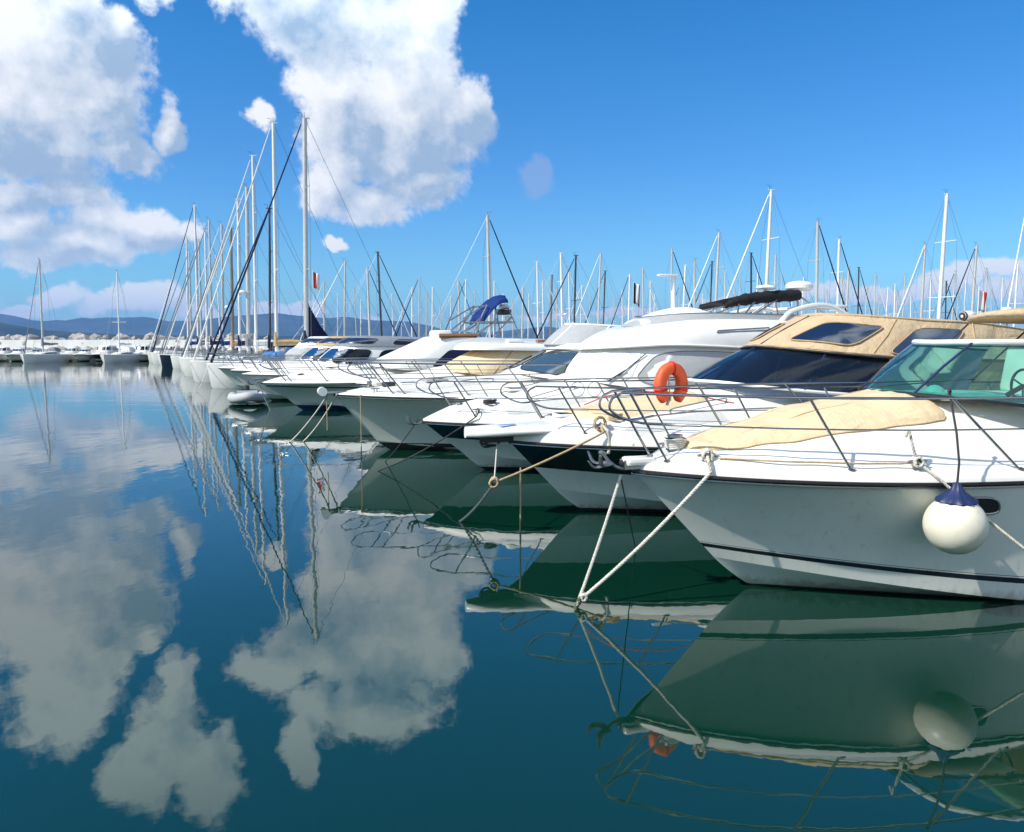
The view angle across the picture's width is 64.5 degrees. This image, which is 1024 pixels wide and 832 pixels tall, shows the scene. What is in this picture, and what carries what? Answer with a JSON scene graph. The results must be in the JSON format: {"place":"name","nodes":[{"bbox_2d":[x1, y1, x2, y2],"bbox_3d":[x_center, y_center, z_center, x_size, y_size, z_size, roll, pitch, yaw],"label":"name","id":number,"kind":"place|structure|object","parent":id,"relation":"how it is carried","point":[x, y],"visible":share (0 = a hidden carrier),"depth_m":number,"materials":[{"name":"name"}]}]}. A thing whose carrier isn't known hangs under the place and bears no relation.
{"place":"outdoors","nodes":[
{"label":"outdoors","id":0,"kind":"place"},
{"bbox_2d":[0,322,547,339],"bbox_3d":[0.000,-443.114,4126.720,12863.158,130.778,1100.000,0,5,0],"label":"hills","id":1,"kind":"structure","parent":0,"point":[7,329],"depth_m":3952.25,"materials":[{"name":"blue"}]},
{"bbox_2d":[0,313,558,337],"bbox_3d":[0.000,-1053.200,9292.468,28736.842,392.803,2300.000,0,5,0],"label":"hills","id":2,"kind":"structure","parent":0,"point":[287,324],"depth_m":8759.11,"materials":[{"name":"blue"}]},
{"bbox_2d":[0,347,1023,831],"bbox_3d":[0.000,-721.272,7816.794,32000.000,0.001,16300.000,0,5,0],"label":"water","id":3,"kind":"structure","parent":0,"point":[220,611],"depth_m":7.22,"materials":[{"name":"teal liquid"}]},
{"bbox_2d":[0,347,10,360],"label":"motor boat","id":4,"kind":"object","parent":3,"relation":"on","point":[3,352],"visible":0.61,"depth_m":112.78,"materials":[{"name":"white paint"}]},
{"bbox_2d":[5,348,26,360],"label":"motor boat","id":5,"kind":"object","parent":3,"relation":"on","point":[14,355],"visible":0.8,"depth_m":111.25,"materials":[{"name":"white paint"}]},
{"bbox_2d":[20,257,72,362],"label":"sailing yacht","id":6,"kind":"object","parent":3,"relation":"on","point":[51,354],"visible":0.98,"depth_m":106.64,"materials":[{"name":"white plastic"}]},
{"bbox_2d":[61,347,78,360],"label":"motor boat","id":7,"kind":"object","parent":3,"relation":"on","point":[75,350],"visible":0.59,"depth_m":112.97,"materials":[{"name":"white paint"}]},
{"bbox_2d":[73,348,92,360],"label":"motor boat","id":8,"kind":"object","parent":3,"relation":"on","point":[83,354],"visible":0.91,"depth_m":111.74,"materials":[{"name":"white paint"}]},
{"bbox_2d":[91,345,116,360],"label":"motor boat","id":9,"kind":"object","parent":3,"relation":"on","point":[96,356],"visible":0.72,"depth_m":112.78,"materials":[{"name":"white paint"}]},
{"bbox_2d":[100,271,140,362],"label":"sailing yacht","id":10,"kind":"object","parent":3,"relation":"on","point":[126,354],"visible":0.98,"depth_m":107.15,"materials":[{"name":"white plastic"}]},
{"bbox_2d":[11,348,273,353],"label":"breakwater","id":11,"kind":"object","parent":3,"relation":"in","point":[62,351],"depth_m":114.15,"materials":[{"name":"white concrete"}]},
{"bbox_2d":[5,345,254,360],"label":"breakwater rocks","id":12,"kind":"object","parent":11,"relation":"on","point":[64,348],"visible":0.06,"depth_m":114.75,"materials":[{"name":"stone"}]},
{"bbox_2d":[0,340,268,349],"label":"quay wall","id":13,"kind":"structure","parent":11,"relation":"on","point":[12,344],"depth_m":120.05,"materials":[{"name":"white concrete"}]},
{"bbox_2d":[0,332,271,344],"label":"breakwater crest rocks","id":14,"kind":"object","parent":11,"relation":"on","point":[94,336],"visible":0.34,"depth_m":120.85,"materials":[{"name":"stone"}]},
{"bbox_2d":[134,345,152,360],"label":"motor boat","id":15,"kind":"object","parent":3,"relation":"on","point":[144,349],"visible":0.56,"depth_m":112.12,"materials":[{"name":"white paint"}]},
{"bbox_2d":[147,235,228,361],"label":"sailing yacht","id":16,"kind":"object","parent":3,"relation":"on","point":[148,353],"visible":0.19,"depth_m":107.87,"materials":[{"name":"white plastic"}]},
{"bbox_2d":[150,251,230,358],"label":"sailing yacht","id":17,"kind":"object","parent":3,"relation":"on","point":[191,342],"visible":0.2,"depth_m":104.18,"materials":[{"name":"white plastic"}]},
{"bbox_2d":[157,239,244,364],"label":"sailing yacht","id":18,"kind":"object","parent":3,"relation":"on","point":[200,296],"visible":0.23,"depth_m":95.99,"materials":[{"name":"white plastic"}]},
{"bbox_2d":[150,202,254,363],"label":"sailing yacht","id":19,"kind":"object","parent":3,"relation":"on","point":[154,357],"visible":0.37,"depth_m":99.52,"materials":[{"name":"white plastic"}]},
{"bbox_2d":[160,217,262,366],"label":"sailing yacht","id":20,"kind":"object","parent":3,"relation":"on","point":[166,361],"visible":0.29,"depth_m":87.28,"materials":[{"name":"blue paint"}]},
{"bbox_2d":[161,230,263,353],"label":"sailing yacht","id":21,"kind":"object","parent":3,"relation":"on","point":[206,311],"visible":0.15,"depth_m":92.01,"materials":[{"name":"white plastic"}]},
{"bbox_2d":[179,255,253,347],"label":"sailing yacht","id":22,"kind":"object","parent":3,"relation":"on","point":[218,302],"visible":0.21,"depth_m":113.97,"materials":[{"name":"white plastic"}]},
{"bbox_2d":[170,221,266,368],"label":"sailing yacht","id":23,"kind":"object","parent":3,"relation":"on","point":[175,362],"visible":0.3,"depth_m":83.03,"materials":[{"name":"white plastic"}]},
{"bbox_2d":[183,228,264,355],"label":"sailing yacht","id":24,"kind":"object","parent":3,"relation":"on","point":[232,344],"visible":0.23,"depth_m":79.01,"materials":[{"name":"white paint"},{"name":"aluminium"},{"name":"canvas"}]},
{"bbox_2d":[179,198,299,371],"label":"sailing yacht","id":25,"kind":"object","parent":3,"relation":"on","point":[240,342],"visible":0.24,"depth_m":74.19,"materials":[{"name":"white plastic"}]},
{"bbox_2d":[181,183,303,371],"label":"sailing yacht","id":26,"kind":"object","parent":3,"relation":"on","point":[247,341],"visible":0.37,"depth_m":69.78,"materials":[{"name":"white plastic"}]},
{"bbox_2d":[227,385,267,403],"bbox_3d":[-11.718,-0.889,36.002,1.750,0.830,3.178,-2,6,-20],"label":"inflatable dinghy","id":27,"kind":"object","parent":3,"relation":"on","point":[247,395],"visible":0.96,"depth_m":34.91,"materials":[{"name":"white rubber"}]},
{"bbox_2d":[181,151,332,375],"bbox_3d":[-20.152,-12.245,65.833,13.024,17.961,4.156,-2,6,-20],"label":"sailing yacht","id":28,"kind":"object","parent":3,"relation":"on","point":[186,361],"visible":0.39,"depth_m":64.80,"materials":[{"name":"white plastic"}]},
{"bbox_2d":[205,204,334,360],"bbox_3d":[-17.828,-9.402,61.536,11.024,13.092,3.517,-2,6,-20],"label":"sailing yacht","id":29,"kind":"object","parent":3,"relation":"on","point":[270,302],"visible":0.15,"depth_m":60.92,"materials":[{"name":"blue paint"}]},
{"bbox_2d":[218,336,328,390],"bbox_3d":[-10.562,-2.782,46.793,12.025,3.608,3.853,-2,6,-20],"label":"motor cruiser","id":30,"kind":"object","parent":3,"relation":"on","point":[302,347],"visible":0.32,"depth_m":45.09,"materials":[{"name":"white paint"}]},
{"bbox_2d":[190,118,364,381],"bbox_3d":[-15.881,-11.506,56.863,13.024,18.145,4.156,-2,6,-20],"label":"sailing yacht","id":31,"kind":"object","parent":3,"relation":"on","point":[198,368],"visible":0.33,"depth_m":55.91,"materials":[{"name":"white plastic"}]},
{"bbox_2d":[230,336,347,392],"bbox_3d":[-8.682,-2.454,43.255,12.025,3.608,3.853,-2,6,-20],"label":"motor cruiser","id":32,"kind":"object","parent":3,"relation":"on","point":[321,347],"visible":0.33,"depth_m":41.49,"materials":[{"name":"white paint"}]},
{"bbox_2d":[207,112,404,387],"bbox_3d":[-12.009,-10.106,49.967,13.224,16.628,4.220,-2,6,-20],"label":"sailing yacht","id":33,"kind":"object","parent":3,"relation":"on","point":[219,378],"visible":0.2,"depth_m":49.14,"materials":[{"name":"white plastic"}]},
{"bbox_2d":[312,270,319,312],"bbox_3d":[-12.420,-7.686,51.588,0.458,3.100,0.151,-4,7,-35],"label":"flag","id":34,"kind":"object","parent":33,"relation":"attached to","point":[316,280],"visible":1,"depth_m":51.49,"materials":[{"name":"fabric"}]},
{"bbox_2d":[300,281,342,339],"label":"sailing yacht","id":35,"kind":"object","parent":3,"relation":"on","point":[324,303],"visible":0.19,"depth_m":126.18,"materials":[{"name":"white metal"}]},
{"bbox_2d":[241,336,422,400],"bbox_3d":[-6.675,-2.131,39.763,12.525,3.610,3.953,-2,6,-20],"label":"motor cruiser","id":36,"kind":"object","parent":3,"relation":"on","point":[355,347],"visible":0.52,"depth_m":38.07,"materials":[{"name":"white paint"}]},
{"bbox_2d":[316,260,390,335],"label":"sailing yacht","id":37,"kind":"object","parent":3,"relation":"on","point":[345,302],"visible":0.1,"depth_m":87.94,"materials":[{"name":"white plastic"}]},
{"bbox_2d":[336,267,396,335],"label":"sailing yacht","id":38,"kind":"object","parent":3,"relation":"on","point":[368,306],"visible":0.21,"depth_m":102.93,"materials":[{"name":"white metal"}]},
{"bbox_2d":[336,252,416,336],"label":"sailing yacht","id":39,"kind":"object","parent":3,"relation":"on","point":[380,309],"visible":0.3,"depth_m":94.45,"materials":[{"name":"grey metal"}]},
{"bbox_2d":[246,295,535,409],"bbox_3d":[-4.178,-2.505,34.389,13.568,5.346,4.053,-2,6,-20],"label":"motor yacht","id":40,"kind":"object","parent":3,"relation":"on","point":[299,390],"visible":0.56,"depth_m":33.00,"materials":[{"name":"white paint"}]},
{"bbox_2d":[392,287,431,336],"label":"sailing yacht","id":41,"kind":"object","parent":3,"relation":"on","point":[412,304],"visible":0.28,"depth_m":140.51,"materials":[{"name":"white metal"}]},
{"bbox_2d":[396,276,434,336],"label":"sailing yacht","id":42,"kind":"object","parent":3,"relation":"on","point":[419,308],"visible":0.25,"depth_m":117.76,"materials":[{"name":"white metal"}]},
{"bbox_2d":[410,293,439,336],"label":"sailing yacht","id":43,"kind":"object","parent":3,"relation":"on","point":[426,318],"visible":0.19,"depth_m":158.10,"materials":[{"name":"grey metal"}]},
{"bbox_2d":[355,339,546,387],"bbox_3d":[0.270,-0.987,28.548,11.525,3.400,3.753,-2,6,-20],"label":"motor cruiser","id":44,"kind":"object","parent":3,"relation":"on","point":[514,349],"visible":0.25,"depth_m":26.88,"materials":[{"name":"white paint"}]},
{"bbox_2d":[436,280,480,336],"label":"sailing yacht","id":45,"kind":"object","parent":3,"relation":"on","point":[459,317],"visible":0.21,"depth_m":129.46,"materials":[{"name":"white metal"}]},
{"bbox_2d":[445,279,486,332],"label":"sailing yacht","id":46,"kind":"object","parent":3,"relation":"on","point":[465,282],"visible":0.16,"depth_m":125.06,"materials":[{"name":"white metal"}]},
{"bbox_2d":[317,323,620,450],"bbox_3d":[1.681,-0.765,22.621,13.910,4.050,4.253,-2,6,-20],"label":"motor yacht","id":47,"kind":"object","parent":3,"relation":"on","point":[387,408],"visible":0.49,"depth_m":20.59,"materials":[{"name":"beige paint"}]},
{"bbox_2d":[289,395,327,441],"bbox_3d":[-5.441,0.124,21.460,0.055,1.639,2.897,-4,7,-37],"label":"mooring rope","id":48,"kind":"object","parent":47,"relation":"attached to","point":[310,419],"visible":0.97,"depth_m":21.22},
{"bbox_2d":[302,393,337,441],"bbox_3d":[-5.170,0.125,21.561,0.055,1.619,2.969,-3,6,-33],"label":"mooring rope","id":49,"kind":"object","parent":47,"relation":"attached to","point":[305,439],"visible":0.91,"depth_m":21.32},
{"bbox_2d":[428,211,538,338],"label":"sailing yacht","id":50,"kind":"object","parent":3,"relation":"on","point":[489,280],"visible":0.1,"depth_m":68.37,"materials":[{"name":"white metal"}]},
{"bbox_2d":[506,286,546,338],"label":"sailing yacht","id":51,"kind":"object","parent":3,"relation":"on","point":[522,311],"visible":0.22,"depth_m":138.24,"materials":[{"name":"white metal"}]},
{"bbox_2d":[504,261,565,338],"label":"sailing yacht","id":52,"kind":"object","parent":3,"relation":"on","point":[537,279],"visible":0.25,"depth_m":91.70,"materials":[{"name":"white metal"}]},
{"bbox_2d":[519,281,559,338],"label":"sailing yacht","id":53,"kind":"object","parent":3,"relation":"on","point":[543,308],"visible":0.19,"depth_m":130.12,"materials":[{"name":"white metal"}]},
{"bbox_2d":[527,275,568,337],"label":"sailing yacht","id":54,"kind":"object","parent":3,"relation":"on","point":[550,331],"visible":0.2,"depth_m":117.23,"materials":[{"name":"grey metal"}]},
{"bbox_2d":[525,252,588,327],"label":"sailing yacht","id":55,"kind":"object","parent":3,"relation":"on","point":[561,281],"visible":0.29,"depth_m":97.67,"materials":[{"name":"white metal"}]},
{"bbox_2d":[540,272,586,333],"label":"sailing yacht","id":56,"kind":"object","parent":3,"relation":"on","point":[568,286],"visible":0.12,"depth_m":108.09,"materials":[{"name":"white metal"}]},
{"bbox_2d":[536,252,605,338],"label":"sailing yacht","id":57,"kind":"object","parent":3,"relation":"on","point":[574,300],"visible":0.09,"depth_m":84.55,"materials":[{"name":"grey metal"}]},
{"bbox_2d":[575,253,626,323],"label":"sailing yacht","id":58,"kind":"object","parent":3,"relation":"on","point":[599,281],"visible":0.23,"depth_m":104.61,"materials":[{"name":"white metal"}]},
{"bbox_2d":[585,271,624,323],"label":"sailing yacht","id":59,"kind":"object","parent":3,"relation":"on","point":[604,274],"visible":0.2,"depth_m":114.83,"materials":[{"name":"grey metal"}]},
{"bbox_2d":[406,274,848,469],"bbox_3d":[4.046,-0.915,19.229,13.377,4.975,4.153,-2,6,-20],"label":"motor yacht","id":60,"kind":"object","parent":3,"relation":"on","point":[691,341],"visible":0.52,"depth_m":17.54,"materials":[{"name":"white paint"}]},
{"bbox_2d":[377,408,478,470],"bbox_3d":[-1.899,0.564,17.125,2.658,1.550,0.163,2,6,22],"label":"mooring rope","id":61,"kind":"object","parent":60,"relation":"attached to","point":[432,444],"visible":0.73,"depth_m":16.94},
{"bbox_2d":[611,274,644,324],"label":"sailing yacht","id":62,"kind":"object","parent":3,"relation":"on","point":[630,278],"visible":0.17,"depth_m":121.50,"materials":[{"name":"white metal"}]},
{"bbox_2d":[619,267,657,323],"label":"sailing yacht","id":63,"kind":"object","parent":3,"relation":"on","point":[643,288],"visible":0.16,"depth_m":112.30,"materials":[{"name":"white metal"}]},
{"bbox_2d":[645,248,692,307],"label":"sailing yacht","id":64,"kind":"object","parent":3,"relation":"on","point":[672,253],"visible":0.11,"depth_m":93.13,"materials":[{"name":"white metal"}]},
{"bbox_2d":[668,264,697,308],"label":"sailing yacht","id":65,"kind":"object","parent":3,"relation":"on","point":[685,267],"visible":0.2,"depth_m":101.55,"materials":[{"name":"white metal"}]},
{"bbox_2d":[668,257,710,307],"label":"sailing yacht","id":66,"kind":"object","parent":3,"relation":"on","point":[694,270],"visible":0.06,"depth_m":84.40,"materials":[{"name":"white metal"}]},
{"bbox_2d":[693,261,731,309],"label":"sailing yacht","id":67,"kind":"object","parent":3,"relation":"on","point":[711,264],"visible":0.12,"depth_m":108.98,"materials":[{"name":"grey metal"}]},
{"bbox_2d":[688,229,742,311],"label":"sailing yacht","id":68,"kind":"object","parent":3,"relation":"on","point":[717,268],"visible":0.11,"depth_m":78.80,"materials":[{"name":"white metal"}]},
{"bbox_2d":[464,311,1023,511],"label":"motor cruiser","id":69,"kind":"object","parent":3,"relation":"on","point":[828,347],"visible":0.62,"depth_m":13.29,"materials":[{"name":"white paint"}]},
{"bbox_2d":[488,416,606,488],"bbox_3d":[0.553,0.521,12.069,1.969,0.984,0.310,-2,6,-20],"label":"mooring rope","id":70,"kind":"object","parent":69,"relation":"attached to","point":[497,481],"visible":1,"depth_m":11.98,"materials":[{"name":"brown fabric"}]},
{"bbox_2d":[459,481,494,521],"bbox_3d":[-0.628,1.365,12.325,0.041,0.942,1.354,-4,6,-34],"label":"mooring chain","id":71,"kind":"object","parent":70,"relation":"attached to","point":[477,504],"visible":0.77,"depth_m":12.13,"materials":[{"name":"metal"}]},
{"bbox_2d":[519,468,520,530],"bbox_3d":[0.125,1.281,11.938,0.033,1.052,0.035,0,5,0],"label":"hanging rope","id":72,"kind":"object","parent":70,"relation":"hanging from","point":[520,504],"visible":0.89,"depth_m":11.93,"materials":[{"name":"brown fabric"}]},
{"bbox_2d":[599,422,610,453],"bbox_3d":[1.411,0.332,12.298,0.070,0.473,0.240,-4,7,-35],"label":"rope tail","id":73,"kind":"object","parent":69,"relation":"hanging from","point":[607,434],"visible":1,"depth_m":12.22},
{"bbox_2d":[1002,219,1023,325],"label":"whip aerial","id":74,"kind":"object","parent":69,"relation":"attached to","point":[1008,304],"visible":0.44,"depth_m":18.27,"materials":[{"name":"white paint"}]},
{"bbox_2d":[726,252,771,313],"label":"sailing yacht","id":75,"kind":"object","parent":3,"relation":"on","point":[751,263],"visible":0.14,"depth_m":99.85,"materials":[{"name":"grey metal"}]},
{"bbox_2d":[721,185,817,312],"bbox_3d":[18.389,-9.255,56.980,12.024,13.640,3.836,-2,6,-20],"label":"sailing yacht","id":76,"kind":"object","parent":3,"relation":"on","point":[770,196],"visible":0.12,"depth_m":56.29,"materials":[{"name":"white metal"}]},
{"bbox_2d":[759,254,784,313],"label":"sailing yacht","id":77,"kind":"object","parent":3,"relation":"on","point":[774,282],"visible":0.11,"depth_m":106.55,"materials":[{"name":"white metal"}]},
{"bbox_2d":[587,307,1023,600],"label":"motor cruiser","id":78,"kind":"object","parent":3,"relation":"on","point":[847,526],"visible":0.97,"depth_m":8.64,"materials":[{"name":"white paint"}]},
{"bbox_2d":[573,475,621,609],"bbox_3d":[0.867,1.395,8.603,0.762,1.502,0.104,-4,7,-39],"label":"mooring rope","id":79,"kind":"object","parent":78,"relation":"attached to","point":[581,595],"visible":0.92,"depth_m":8.62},
{"bbox_2d":[621,478,635,547],"bbox_3d":[1.438,1.270,9.938,0.023,1.455,2.216,1,5,14],"label":"mooring line","id":80,"kind":"object","parent":78,"relation":"hanging from","point":[628,512],"visible":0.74,"depth_m":9.72,"materials":[{"name":"fabric"}]},
{"bbox_2d":[573,448,718,608],"bbox_3d":[1.363,1.245,8.508,1.616,1.820,0.208,0,5,-1],"label":"mooring rope","id":81,"kind":"object","parent":78,"relation":"attached to","point":[712,455],"visible":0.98,"depth_m":8.44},
{"bbox_2d":[654,361,687,405],"bbox_3d":[1.975,-0.402,10.064,0.486,0.556,0.146,-3,6,-27],"label":"horseshoe lifebuoy","id":82,"kind":"object","parent":78,"relation":"attached to","point":[665,371],"visible":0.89,"depth_m":10.00,"materials":[{"name":"orange plastic"}]},
{"bbox_2d":[719,457,911,464],"bbox_3d":[3.111,0.463,8.249,1.944,0.037,0.122,1,5,8],"label":"deck line","id":83,"kind":"object","parent":78,"relation":"on","point":[814,461],"visible":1,"depth_m":8.21,"materials":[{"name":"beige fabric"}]},
{"bbox_2d":[904,428,917,460],"bbox_3d":[4.015,0.297,8.137,0.148,0.349,0.058,1,5,9],"label":"rope tail","id":84,"kind":"object","parent":78,"relation":"attached to","point":[907,433],"visible":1,"depth_m":8.12},
{"bbox_2d":[922,389,988,554],"bbox_3d":[4.353,0.555,7.915,0.576,1.611,0.576,-1,5,-15],"label":"round fender","id":85,"kind":"object","parent":78,"relation":"hanging from","point":[953,522],"visible":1,"depth_m":7.79,"materials":[{"name":"beige plastic"}]},
{"bbox_2d":[911,456,1023,549],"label":"mooring rope","id":86,"kind":"object","parent":78,"relation":"attached to","point":[916,464],"visible":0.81,"depth_m":8.07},
{"bbox_2d":[778,217,846,313],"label":"sailing yacht","id":87,"kind":"object","parent":3,"relation":"on","point":[817,259],"visible":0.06,"depth_m":71.67,"materials":[{"name":"white metal"}]},
{"bbox_2d":[806,237,862,313],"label":"sailing yacht","id":88,"kind":"object","parent":3,"relation":"on","point":[838,269],"visible":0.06,"depth_m":84.41,"materials":[{"name":"white metal"}]},
{"bbox_2d":[831,266,863,312],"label":"sailing yacht","id":89,"kind":"object","parent":3,"relation":"on","point":[847,291],"visible":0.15,"depth_m":101.43,"materials":[{"name":"white metal"}]},
{"bbox_2d":[851,267,872,314],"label":"sailing yacht","id":90,"kind":"object","parent":3,"relation":"on","point":[861,292],"visible":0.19,"depth_m":108.87,"materials":[{"name":"grey metal"}]},
{"bbox_2d":[863,272,887,315],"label":"sailing yacht","id":91,"kind":"object","parent":3,"relation":"on","point":[875,284],"visible":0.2,"depth_m":115.37,"materials":[{"name":"white metal"}]},
{"bbox_2d":[893,274,918,317],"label":"sailing yacht","id":92,"kind":"object","parent":3,"relation":"on","point":[904,278],"visible":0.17,"depth_m":122.77,"materials":[{"name":"white metal"}]},
{"bbox_2d":[897,241,950,318],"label":"sailing yacht","id":93,"kind":"object","parent":3,"relation":"on","point":[922,286],"visible":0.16,"depth_m":88.67,"materials":[{"name":"white metal"}]},
{"bbox_2d":[913,276,942,318],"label":"sailing yacht","id":94,"kind":"object","parent":3,"relation":"on","point":[930,299],"visible":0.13,"depth_m":113.20,"materials":[{"name":"white metal"}]},
{"bbox_2d":[899,189,984,318],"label":"sailing yacht","id":95,"kind":"object","parent":3,"relation":"on","point":[942,260],"visible":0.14,"depth_m":58.15,"materials":[{"name":"white metal"}]},
{"bbox_2d":[941,281,956,319],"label":"sailing yacht","id":96,"kind":"object","parent":3,"relation":"on","point":[946,285],"visible":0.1,"depth_m":129.98,"materials":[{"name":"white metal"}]},
{"bbox_2d":[942,270,967,319],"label":"sailing yacht","id":97,"kind":"object","parent":3,"relation":"on","point":[954,279],"visible":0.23,"depth_m":107.68,"materials":[{"name":"white metal"}]},
{"bbox_2d":[947,242,997,319],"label":"sailing yacht","id":98,"kind":"object","parent":3,"relation":"on","point":[974,277],"visible":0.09,"depth_m":84.77,"materials":[{"name":"white metal"}]},
{"bbox_2d":[969,268,1001,323],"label":"sailing yacht","id":99,"kind":"object","parent":3,"relation":"on","point":[987,273],"visible":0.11,"depth_m":103.92,"materials":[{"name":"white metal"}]},
{"bbox_2d":[993,263,1022,326],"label":"sailing yacht","id":100,"kind":"object","parent":3,"relation":"on","point":[1016,285],"visible":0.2,"depth_m":99.36,"materials":[{"name":"white metal"}]},
{"bbox_2d":[0,0,1023,332],"label":"sky","id":101,"kind":"structure","parent":0,"point":[629,132],"materials":[{"name":"blue"}]},
{"bbox_2d":[633,281,639,306],"bbox_3d":[9.203,-7.829,59.650,0.676,4.100,0.219,-4,7,-36],"label":"flag","id":102,"kind":"object","parent":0,"point":[636,292],"visible":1,"depth_m":59.49,"materials":[{"name":"white fabric"}]},
{"bbox_2d":[977,287,986,313],"bbox_3d":[17.334,-3.719,29.869,0.502,2.050,0.165,-4,7,-36],"label":"flag","id":103,"kind":"object","parent":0,"point":[982,295],"visible":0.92,"depth_m":29.79,"materials":[{"name":"white fabric"}]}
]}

